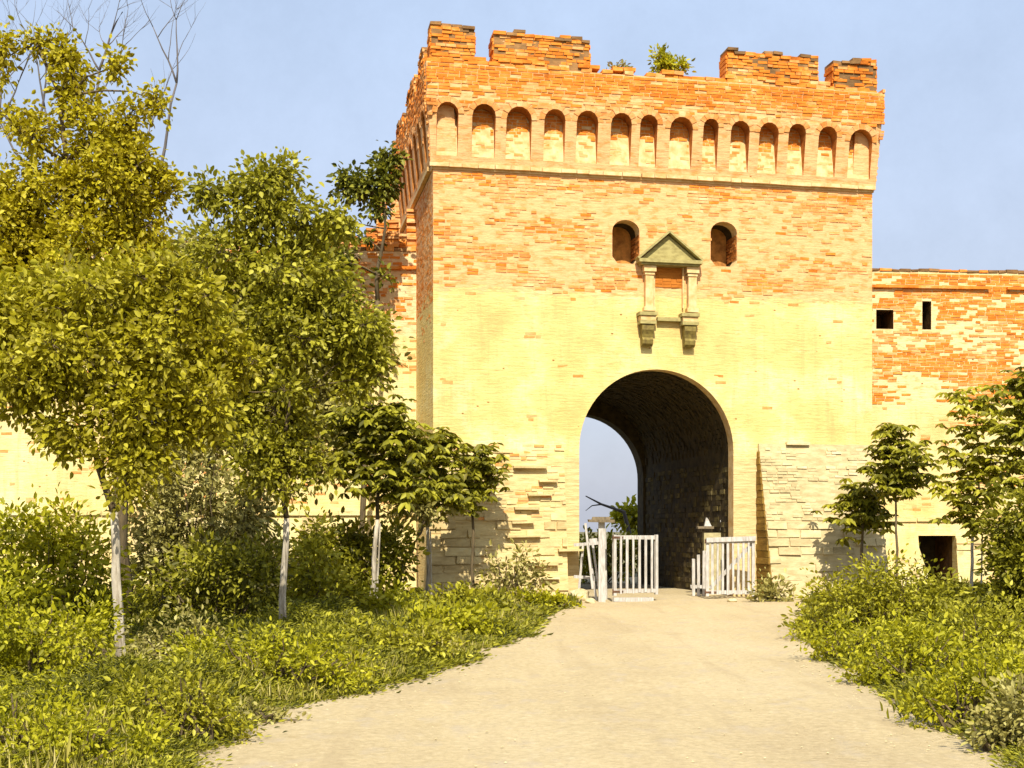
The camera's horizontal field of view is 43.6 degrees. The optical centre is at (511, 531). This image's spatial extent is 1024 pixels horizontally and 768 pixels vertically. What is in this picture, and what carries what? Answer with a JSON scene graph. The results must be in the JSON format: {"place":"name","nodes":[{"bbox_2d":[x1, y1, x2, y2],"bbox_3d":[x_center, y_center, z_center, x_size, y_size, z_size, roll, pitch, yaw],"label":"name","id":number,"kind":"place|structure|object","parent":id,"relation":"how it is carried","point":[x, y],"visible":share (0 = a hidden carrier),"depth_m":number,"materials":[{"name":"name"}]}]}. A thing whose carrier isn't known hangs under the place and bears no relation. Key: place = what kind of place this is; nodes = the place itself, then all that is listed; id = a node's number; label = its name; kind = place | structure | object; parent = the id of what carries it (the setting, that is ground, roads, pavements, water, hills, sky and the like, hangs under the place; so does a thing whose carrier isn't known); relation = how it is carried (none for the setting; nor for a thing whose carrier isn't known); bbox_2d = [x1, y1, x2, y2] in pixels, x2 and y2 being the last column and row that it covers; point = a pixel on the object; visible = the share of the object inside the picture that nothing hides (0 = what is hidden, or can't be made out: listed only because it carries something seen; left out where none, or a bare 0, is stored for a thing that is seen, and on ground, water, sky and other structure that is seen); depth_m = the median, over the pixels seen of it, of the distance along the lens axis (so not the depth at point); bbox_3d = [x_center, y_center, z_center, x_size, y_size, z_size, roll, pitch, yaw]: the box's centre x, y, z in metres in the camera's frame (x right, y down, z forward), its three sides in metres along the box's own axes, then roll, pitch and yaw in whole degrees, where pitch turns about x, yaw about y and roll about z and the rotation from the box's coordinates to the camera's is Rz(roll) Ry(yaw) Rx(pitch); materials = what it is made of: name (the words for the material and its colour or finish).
{"place":"outdoors","nodes":[
{"label":"outdoors","id":0,"kind":"place"},
{"bbox_2d":[42,532,802,723],"bbox_3d":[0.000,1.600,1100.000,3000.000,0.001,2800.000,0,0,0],"label":"ground","id":1,"kind":"structure","parent":0,"point":[607,534],"depth_m":280.57,"materials":[{"name":"beige soil"}]},
{"bbox_2d":[0,482,152,633],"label":"bush","id":2,"kind":"object","parent":1,"relation":"on","point":[69,556],"visible":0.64,"depth_m":17.81,"materials":[{"name":"green plant"}]},
{"bbox_2d":[0,543,152,704],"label":"bush","id":3,"kind":"object","parent":1,"relation":"on","point":[29,649],"visible":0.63,"depth_m":11.69,"materials":[{"name":"green plant"}]},
{"bbox_2d":[0,669,187,767],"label":"bush","id":4,"kind":"object","parent":1,"relation":"on","point":[77,740],"visible":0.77,"depth_m":8.46,"materials":[{"name":"green plant"}]},
{"bbox_2d":[0,15,194,620],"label":"tall tree","id":5,"kind":"object","parent":1,"relation":"on","point":[126,178],"visible":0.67,"depth_m":20.29,"materials":[{"name":"green plant"}]},
{"bbox_2d":[0,0,205,607],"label":"bare tree","id":6,"kind":"object","parent":1,"relation":"on","point":[97,86],"visible":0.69,"depth_m":23.01,"materials":[{"name":"grey wood"}]},
{"bbox_2d":[114,518,125,655],"bbox_3d":[-4.389,0.725,14.354,0.152,1.752,0.039,0,0,0],"label":"tree stake","id":7,"kind":"object","parent":1,"relation":"on","point":[118,573],"visible":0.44,"depth_m":14.34,"materials":[{"name":"white wood"}]},
{"bbox_2d":[0,234,280,656],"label":"roadside tree","id":8,"kind":"object","parent":1,"relation":"on","point":[136,344],"visible":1,"depth_m":14.41,"materials":[{"name":"green plant"}]},
{"bbox_2d":[43,587,256,666],"bbox_3d":[-3.887,1.128,13.613,2.295,1.048,1.085,0,0,0],"label":"bush","id":9,"kind":"object","parent":1,"relation":"on","point":[170,630],"visible":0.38,"depth_m":13.60,"materials":[{"name":"green plant"}]},
{"bbox_2d":[91,650,271,746],"bbox_3d":[-2.485,1.264,9.704,1.306,0.763,1.022,0,0,-10],"label":"bush","id":10,"kind":"object","parent":1,"relation":"on","point":[192,708],"visible":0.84,"depth_m":9.54,"materials":[{"name":"green plant"}]},
{"bbox_2d":[98,435,303,610],"bbox_3d":[-5.325,-0.178,22.081,3.056,3.591,2.762,0,0,35],"label":"bush","id":11,"kind":"object","parent":1,"relation":"on","point":[158,532],"visible":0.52,"depth_m":21.72,"materials":[{"name":"green plant"}]},
{"bbox_2d":[0,209,416,591],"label":"curtain wall","id":12,"kind":"structure","parent":1,"relation":"on","point":[22,468],"depth_m":32.38,"materials":[{"name":"brick"}]},
{"bbox_2d":[376,200,402,233],"bbox_3d":[-3.281,-4.140,36.040,1.090,11.480,0.544,0,0,-8],"label":"ruined turret","id":13,"kind":"object","parent":12,"relation":"on","point":[397,215],"visible":0.03,"depth_m":35.80,"materials":[{"name":"brick"}]},
{"bbox_2d":[126,518,304,624],"bbox_3d":[-4.684,0.744,20.004,2.919,1.909,2.207,0,0,0],"label":"bush","id":14,"kind":"object","parent":1,"relation":"on","point":[257,561],"visible":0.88,"depth_m":19.78,"materials":[{"name":"green plant"}]},
{"bbox_2d":[204,689,312,724],"bbox_3d":[-2.160,1.483,10.618,0.985,0.351,0.673,0,0,-22],"label":"weed patch","id":15,"kind":"object","parent":1,"relation":"on","point":[276,713],"visible":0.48,"depth_m":10.60,"materials":[{"name":"green plant"}]},
{"bbox_2d":[108,212,415,526],"bbox_3d":[-5.258,-2.476,26.042,6.606,8.202,3.721,0,0,0],"label":"background tree","id":16,"kind":"object","parent":1,"relation":"on","point":[326,404],"visible":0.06,"depth_m":25.60,"materials":[{"name":"green plant"}]},
{"bbox_2d":[127,146,407,627],"bbox_3d":[-3.437,-1.903,17.964,3.675,7.051,2.366,0,0,-22],"label":"roadside tree","id":17,"kind":"object","parent":1,"relation":"on","point":[277,453],"visible":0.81,"depth_m":17.77,"materials":[{"name":"green plant"}]},
{"bbox_2d":[145,611,393,695],"bbox_3d":[-2.443,1.225,12.571,2.500,0.869,1.224,0,0,9],"label":"bush","id":18,"kind":"object","parent":1,"relation":"on","point":[282,656],"visible":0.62,"depth_m":12.58,"materials":[{"name":"green plant"}]},
{"bbox_2d":[0,592,556,767],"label":"grass","id":19,"kind":"structure","parent":1,"relation":"on","point":[52,756],"depth_m":10.76,"materials":[{"name":"green plant"}]},
{"bbox_2d":[283,524,285,622],"bbox_3d":[-3.181,0.750,17.918,0.052,1.700,0.039,0,0,0],"label":"tree stake","id":20,"kind":"object","parent":1,"relation":"on","point":[284,578],"visible":0.78,"depth_m":17.91,"materials":[{"name":"white wood"}]},
{"bbox_2d":[0,582,581,767],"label":"undergrowth","id":21,"kind":"object","parent":1,"relation":"on","point":[305,614],"visible":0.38,"depth_m":13.76,"materials":[{"name":"green plant"}]},
{"bbox_2d":[264,511,385,608],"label":"bush","id":22,"kind":"object","parent":1,"relation":"on","point":[318,581],"visible":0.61,"depth_m":21.36,"materials":[{"name":"green plant"}]},
{"bbox_2d":[271,140,412,568],"bbox_3d":[-4.223,-3.922,31.035,3.732,11.094,2.184,0,0,0],"label":"wall tree","id":23,"kind":"object","parent":1,"relation":"on","point":[383,180],"visible":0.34,"depth_m":30.91,"materials":[{"name":"green plant"}]},
{"bbox_2d":[276,498,430,600],"bbox_3d":[-3.095,0.542,25.455,3.015,2.415,2.159,0,0,20],"label":"bush","id":24,"kind":"object","parent":1,"relation":"on","point":[355,540],"visible":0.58,"depth_m":25.20,"materials":[{"name":"green plant"}]},
{"bbox_2d":[376,523,380,597],"bbox_3d":[-2.532,0.725,24.182,0.112,1.751,0.039,0,0,0],"label":"tree stake","id":25,"kind":"object","parent":1,"relation":"on","point":[378,554],"visible":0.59,"depth_m":24.17,"materials":[{"name":"white wood"}]},
{"bbox_2d":[316,384,459,595],"bbox_3d":[-2.578,-0.569,24.351,2.896,4.382,1.904,0,0,22],"label":"roadside tree","id":26,"kind":"object","parent":1,"relation":"on","point":[381,419],"visible":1,"depth_m":24.00,"materials":[{"name":"green plant"}]},
{"bbox_2d":[346,572,447,612],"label":"bush","id":27,"kind":"object","parent":1,"relation":"on","point":[385,602],"visible":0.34,"depth_m":21.87,"materials":[{"name":"green plant"}]},
{"bbox_2d":[337,604,472,663],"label":"bush","id":28,"kind":"object","parent":1,"relation":"on","point":[431,636],"visible":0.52,"depth_m":15.10,"materials":[{"name":"green plant"}]},
{"bbox_2d":[379,473,467,590],"bbox_3d":[-1.868,0.220,26.490,1.956,2.856,1.540,0,0,0],"label":"leaning tree","id":29,"kind":"object","parent":1,"relation":"on","point":[425,512],"visible":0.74,"depth_m":26.43,"materials":[{"name":"green plant"}]},
{"bbox_2d":[430,531,431,593],"bbox_3d":[-1.680,0.800,26.607,0.062,1.601,0.039,0,0,0],"label":"tree stake","id":30,"kind":"object","parent":1,"relation":"on","point":[430,562],"visible":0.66,"depth_m":26.59,"materials":[{"name":"white wood"}]},
{"bbox_2d":[383,427,488,593],"bbox_3d":[-1.721,-0.284,26.659,2.506,3.813,1.680,0,0,0],"label":"roadside tree","id":31,"kind":"object","parent":1,"relation":"on","point":[451,489],"visible":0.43,"depth_m":26.52,"materials":[{"name":"green plant"}]},
{"bbox_2d":[396,588,511,635],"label":"bush","id":32,"kind":"object","parent":1,"relation":"on","point":[474,621],"visible":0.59,"depth_m":18.44,"materials":[{"name":"green plant"}]},
{"bbox_2d":[416,580,506,607],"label":"bush","id":33,"kind":"object","parent":1,"relation":"on","point":[461,591],"visible":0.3,"depth_m":22.41,"materials":[{"name":"green plant"}]},
{"bbox_2d":[441,442,512,588],"bbox_3d":[-0.834,-0.178,28.313,1.707,3.602,1.567,0,0,0],"label":"roadside tree","id":34,"kind":"object","parent":1,"relation":"on","point":[480,468],"visible":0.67,"depth_m":28.15,"materials":[{"name":"green plant"}]},
{"bbox_2d":[433,574,539,614],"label":"bush","id":35,"kind":"object","parent":1,"relation":"on","point":[504,602],"visible":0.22,"depth_m":23.10,"materials":[{"name":"green plant"}]},
{"bbox_2d":[472,538,557,596],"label":"bush","id":36,"kind":"object","parent":1,"relation":"on","point":[520,577],"visible":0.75,"depth_m":28.16,"materials":[{"name":"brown plant"}]},
{"bbox_2d":[505,583,585,608],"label":"bush","id":37,"kind":"object","parent":1,"relation":"on","point":[546,597],"visible":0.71,"depth_m":25.98,"materials":[{"name":"green plant"}]},
{"bbox_2d":[570,588,588,600],"bbox_3d":[1.546,1.479,29.364,0.461,0.353,0.380,0,0,0],"label":"boulder","id":38,"kind":"object","parent":1,"relation":"on","point":[580,592],"visible":0.54,"depth_m":29.24,"materials":[{"name":"beige stone"}]},
{"bbox_2d":[579,524,637,583],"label":"bush","id":39,"kind":"object","parent":1,"relation":"on","point":[585,567],"visible":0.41,"depth_m":38.82,"materials":[{"name":"green plant"}]},
{"bbox_2d":[606,494,636,574],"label":"tree","id":40,"kind":"object","parent":1,"relation":"on","point":[630,510],"visible":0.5,"depth_m":45.80,"materials":[{"name":"green plant"}]},
{"bbox_2d":[391,21,887,598],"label":"gate tower","id":41,"kind":"structure","parent":1,"relation":"on","point":[667,275],"depth_m":30.53,"materials":[{"name":"brick"}]},
{"bbox_2d":[606,59,632,69],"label":"shrub","id":42,"kind":"object","parent":41,"relation":"on","point":[623,64],"visible":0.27,"depth_m":30.45,"materials":[{"name":"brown plant"}]},
{"bbox_2d":[646,42,695,74],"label":"shrub","id":43,"kind":"object","parent":41,"relation":"on","point":[665,61],"visible":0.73,"depth_m":30.76,"materials":[{"name":"green plant"}]},
{"bbox_2d":[705,536,755,595],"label":"picket gate","id":44,"kind":"structure","parent":41,"relation":"attached to","point":[749,540],"depth_m":30.14,"materials":[{"name":"grey paint"}]},
{"bbox_2d":[783,603,906,662],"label":"bush","id":45,"kind":"object","parent":1,"relation":"on","point":[857,641],"visible":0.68,"depth_m":15.54,"materials":[{"name":"green plant"}]},
{"bbox_2d":[810,478,903,583],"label":"roadside tree","id":46,"kind":"object","parent":1,"relation":"on","point":[864,517],"visible":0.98,"depth_m":29.45,"materials":[{"name":"green plant"}]},
{"bbox_2d":[777,542,969,641],"bbox_3d":[5.203,0.921,18.511,2.769,1.525,1.692,0,0,0],"label":"bush","id":47,"kind":"object","parent":1,"relation":"on","point":[906,604],"visible":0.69,"depth_m":18.40,"materials":[{"name":"green plant"}]},
{"bbox_2d":[855,422,942,581],"bbox_3d":[8.623,-0.417,28.741,1.882,4.076,1.839,0,0,35],"label":"roadside tree","id":48,"kind":"object","parent":1,"relation":"on","point":[890,480],"visible":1,"depth_m":28.37,"materials":[{"name":"green plant"}]},
{"bbox_2d":[828,602,981,687],"bbox_3d":[4.117,1.197,13.121,1.624,0.928,1.023,0,0,0],"label":"bush","id":49,"kind":"object","parent":1,"relation":"on","point":[911,632],"visible":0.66,"depth_m":13.17,"materials":[{"name":"green plant"}]},
{"bbox_2d":[789,576,1023,767],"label":"undergrowth","id":50,"kind":"object","parent":1,"relation":"on","point":[887,691],"visible":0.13,"depth_m":12.99,"materials":[{"name":"green plant"}]},
{"bbox_2d":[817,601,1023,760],"bbox_3d":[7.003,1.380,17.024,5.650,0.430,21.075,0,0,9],"label":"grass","id":51,"kind":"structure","parent":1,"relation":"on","point":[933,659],"depth_m":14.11,"materials":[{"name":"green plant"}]},
{"bbox_2d":[888,562,985,604],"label":"bush","id":52,"kind":"object","parent":1,"relation":"on","point":[956,587],"visible":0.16,"depth_m":22.95,"materials":[{"name":"green plant"}]},
{"bbox_2d":[872,268,1023,586],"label":"curtain wall","id":53,"kind":"structure","parent":1,"relation":"on","point":[935,332],"depth_m":34.80,"materials":[{"name":"brick"}]},
{"bbox_2d":[888,615,1023,731],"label":"bush","id":54,"kind":"object","parent":1,"relation":"on","point":[967,684],"visible":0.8,"depth_m":10.26,"materials":[{"name":"green plant"}]},
{"bbox_2d":[919,575,1023,651],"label":"bush","id":55,"kind":"object","parent":1,"relation":"on","point":[977,624],"visible":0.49,"depth_m":15.12,"materials":[{"name":"green plant"}]},
{"bbox_2d":[927,385,1023,589],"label":"roadside tree","id":56,"kind":"object","parent":1,"relation":"on","point":[989,469],"visible":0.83,"depth_m":26.56,"materials":[{"name":"green plant"}]},
{"bbox_2d":[980,536,982,587],"bbox_3d":[9.760,0.825,26.607,0.062,1.551,0.039,0,0,0],"label":"tree stake","id":57,"kind":"object","parent":1,"relation":"on","point":[982,564],"visible":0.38,"depth_m":26.59,"materials":[{"name":"grey wood"}]},
{"bbox_2d":[948,670,1023,754],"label":"bush","id":58,"kind":"object","parent":1,"relation":"on","point":[1002,724],"visible":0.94,"depth_m":9.16,"materials":[{"name":"green plant"}]},
{"bbox_2d":[961,475,1023,620],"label":"bush","id":59,"kind":"object","parent":1,"relation":"on","point":[1006,549],"visible":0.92,"depth_m":19.91,"materials":[{"name":"green plant"}]},
{"bbox_2d":[978,366,1023,527],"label":"roadside tree","id":60,"kind":"object","parent":1,"relation":"on","point":[1014,387],"visible":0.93,"depth_m":23.69,"materials":[{"name":"green plant"}]},
{"bbox_2d":[0,0,1023,531],"label":"sky","id":61,"kind":"structure","parent":0,"point":[326,80],"materials":[{"name":"blue"}]},
{"bbox_2d":[179,572,1016,767],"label":"path","id":62,"kind":"structure","parent":0,"point":[653,707],"depth_m":11.28,"materials":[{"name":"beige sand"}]},
{"bbox_2d":[585,598,595,602],"bbox_3d":[1.732,1.547,28.311,0.255,0.160,0.235,0,0,0],"label":"boulder","id":63,"kind":"object","parent":62,"relation":"on","point":[589,600],"visible":0.76,"depth_m":28.23,"materials":[{"name":"beige stone"}]},
{"bbox_2d":[574,529,606,599],"bbox_3d":[1.822,0.772,29.671,0.787,1.669,0.128,0,0,0],"label":"plank fence","id":64,"kind":"object","parent":62,"relation":"on","point":[579,576],"visible":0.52,"depth_m":29.65,"materials":[{"name":"grey paint"}]},
{"bbox_2d":[584,517,614,601],"bbox_3d":[1.970,0.642,28.825,0.673,1.930,0.411,0,0,0],"label":"gate post","id":65,"kind":"object","parent":62,"relation":"on","point":[601,521],"visible":0.97,"depth_m":28.75,"materials":[{"name":"grey paint"}]},
{"bbox_2d":[612,535,657,601],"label":"picket gate","id":66,"kind":"structure","parent":65,"relation":"attached to","point":[615,590],"depth_m":29.01,"materials":[{"name":"grey paint"}]},
{"bbox_2d":[585,496,634,576],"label":"fallen branch","id":67,"kind":"object","parent":62,"relation":"on","point":[628,529],"visible":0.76,"depth_m":43.96,"materials":[{"name":"brown wood"}]},
{"bbox_2d":[690,551,705,595],"bbox_3d":[4.582,1.032,31.386,0.411,1.116,0.094,0,0,0],"label":"short fence","id":68,"kind":"object","parent":62,"relation":"on","point":[693,586],"visible":0.91,"depth_m":31.35,"materials":[{"name":"grey paint"}]},
{"bbox_2d":[696,518,721,594],"bbox_3d":[5.071,0.636,31.940,0.929,1.953,0.349,0,0,0],"label":"gate post","id":69,"kind":"object","parent":62,"relation":"on","point":[707,524],"visible":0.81,"depth_m":31.83,"materials":[{"name":"wood"}]},
{"bbox_2d":[727,598,736,601],"bbox_3d":[4.958,1.563,28.832,0.210,0.113,0.185,0,0,-15],"label":"boulder","id":70,"kind":"object","parent":62,"relation":"on","point":[731,600],"visible":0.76,"depth_m":28.77,"materials":[{"name":"beige stone"}]},
{"bbox_2d":[744,567,801,601],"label":"bush","id":71,"kind":"object","parent":62,"relation":"on","point":[769,591],"visible":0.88,"depth_m":28.52,"materials":[{"name":"green plant"}]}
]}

